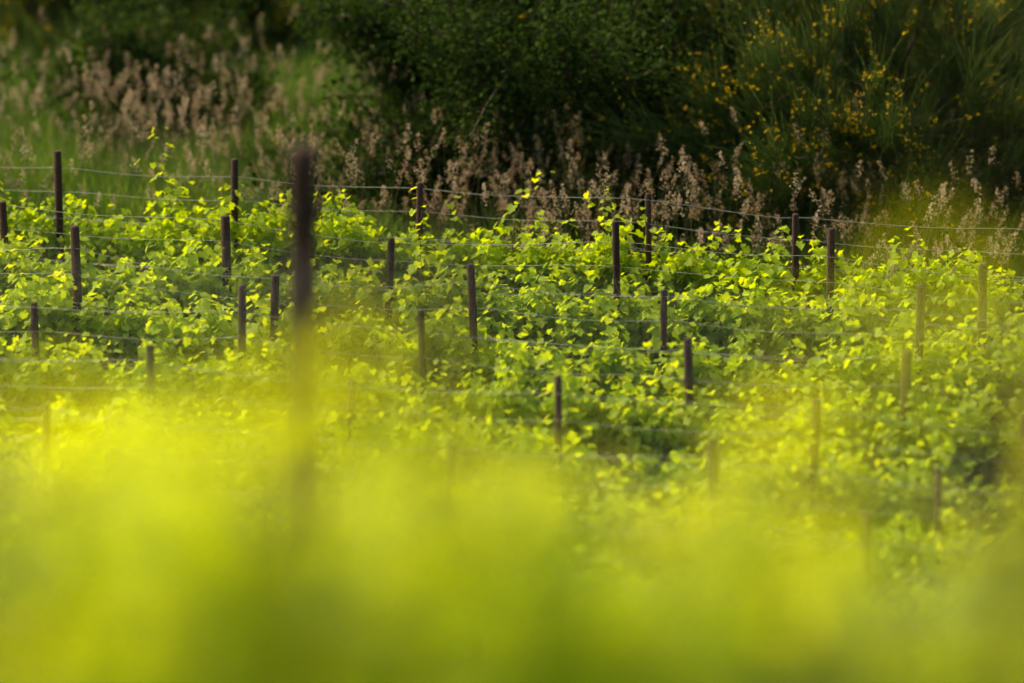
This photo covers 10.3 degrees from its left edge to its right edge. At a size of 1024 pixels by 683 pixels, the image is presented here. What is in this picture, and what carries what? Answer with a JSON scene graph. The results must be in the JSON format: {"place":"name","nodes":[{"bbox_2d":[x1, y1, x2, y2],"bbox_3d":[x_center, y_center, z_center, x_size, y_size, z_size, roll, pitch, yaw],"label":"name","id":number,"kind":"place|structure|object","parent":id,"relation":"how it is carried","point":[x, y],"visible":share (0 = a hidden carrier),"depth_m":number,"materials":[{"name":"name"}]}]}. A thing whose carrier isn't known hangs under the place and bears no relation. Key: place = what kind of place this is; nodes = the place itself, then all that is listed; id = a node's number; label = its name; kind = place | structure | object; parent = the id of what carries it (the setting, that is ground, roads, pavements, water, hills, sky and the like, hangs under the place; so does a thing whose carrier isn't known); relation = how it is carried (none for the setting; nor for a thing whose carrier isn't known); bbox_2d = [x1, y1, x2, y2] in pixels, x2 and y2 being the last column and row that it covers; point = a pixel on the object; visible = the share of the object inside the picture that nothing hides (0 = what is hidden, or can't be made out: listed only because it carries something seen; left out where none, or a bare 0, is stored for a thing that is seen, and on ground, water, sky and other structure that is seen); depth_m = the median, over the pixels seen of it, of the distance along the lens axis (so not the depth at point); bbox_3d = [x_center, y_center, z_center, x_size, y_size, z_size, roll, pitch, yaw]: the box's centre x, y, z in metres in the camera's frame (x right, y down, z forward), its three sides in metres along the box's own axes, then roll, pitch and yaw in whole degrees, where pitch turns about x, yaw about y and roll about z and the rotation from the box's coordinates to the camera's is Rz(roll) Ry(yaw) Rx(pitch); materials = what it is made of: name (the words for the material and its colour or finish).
{"place":"outdoors","nodes":[
{"label":"outdoors","id":0,"kind":"place"},
{"bbox_2d":[0,35,1010,522],"bbox_3d":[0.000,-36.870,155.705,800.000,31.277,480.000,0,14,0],"label":"ground","id":1,"kind":"structure","parent":0,"point":[258,187],"depth_m":65.57,"materials":[{"name":"brown soil"}]},
{"bbox_2d":[273,144,332,546],"bbox_3d":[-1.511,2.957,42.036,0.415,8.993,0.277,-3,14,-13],"label":"tall pole","id":2,"kind":"object","parent":1,"relation":"on","point":[303,210],"visible":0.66,"depth_m":41.01,"materials":[{"name":"brown wood"}]},
{"bbox_2d":[0,7,1006,244],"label":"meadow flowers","id":3,"kind":"object","parent":1,"relation":"on","point":[26,190],"visible":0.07,"depth_m":77.06,"materials":[{"name":"plant"}]},
{"bbox_2d":[0,129,1009,682],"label":"vine shoots","id":4,"kind":"object","parent":1,"relation":"on","point":[510,441],"visible":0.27,"depth_m":58.69,"materials":[{"name":"green plant"}]},
{"bbox_2d":[0,413,1000,682],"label":"vine leaves","id":5,"kind":"object","parent":4,"relation":"attached to","point":[926,553],"visible":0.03,"depth_m":55.66,"materials":[{"name":"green plant"}]},
{"bbox_2d":[0,0,1023,287],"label":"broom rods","id":6,"kind":"object","parent":1,"relation":"on","point":[978,46],"visible":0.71,"depth_m":71.97,"materials":[{"name":"green plant"}]},
{"bbox_2d":[0,0,1023,273],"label":"yellow flowers","id":7,"kind":"object","parent":6,"relation":"attached to","point":[750,88],"visible":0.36,"depth_m":71.68,"materials":[{"name":"plant"}]},
{"bbox_2d":[0,0,1023,682],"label":"meadow grass","id":8,"kind":"structure","parent":1,"relation":"on","point":[112,182],"depth_m":75.45,"materials":[{"name":"plant"}]},
{"bbox_2d":[0,150,1023,682],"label":"trellis posts","id":9,"kind":"object","parent":1,"relation":"on","point":[298,496],"visible":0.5,"depth_m":18.52,"materials":[{"name":"brown wood"}]},
{"bbox_2d":[0,167,1023,682],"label":"trellis wires","id":10,"kind":"object","parent":9,"relation":"attached to","point":[42,273],"visible":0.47,"depth_m":18.67,"materials":[{"name":"grey metal"}]},
{"bbox_2d":[0,7,1023,300],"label":"grass stems","id":11,"kind":"object","parent":1,"relation":"on","point":[280,171],"visible":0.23,"depth_m":73.20,"materials":[{"name":"beige plant"}]},
{"bbox_2d":[0,4,1023,281],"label":"grass panicles","id":12,"kind":"object","parent":11,"relation":"attached to","point":[464,180],"depth_m":71.72,"materials":[{"name":"beige plant"}]},
{"bbox_2d":[0,127,1023,682],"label":"vine","id":13,"kind":"object","parent":1,"relation":"on","point":[340,315],"depth_m":63.61,"materials":[{"name":"green plant"}]},
{"bbox_2d":[0,0,1023,262],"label":"shrub","id":14,"kind":"object","parent":1,"relation":"on","point":[609,60],"depth_m":73.65,"materials":[{"name":"green plant"}]},
{"bbox_2d":[55,60,997,682],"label":"canes","id":15,"kind":"object","parent":1,"relation":"on","point":[811,628],"visible":0.99,"depth_m":11.52,"materials":[{"name":"plant"}]},
{"bbox_2d":[3,229,987,592],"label":"blurred leaves","id":16,"kind":"object","parent":15,"relation":"attached to","point":[205,547],"visible":1,"depth_m":13.90,"materials":[{"name":"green plant"}]},
{"bbox_2d":[0,370,1023,682],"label":"vine leaves","id":17,"kind":"object","parent":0,"point":[544,608],"visible":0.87,"depth_m":16.36,"materials":[{"name":"plant"}]}
]}

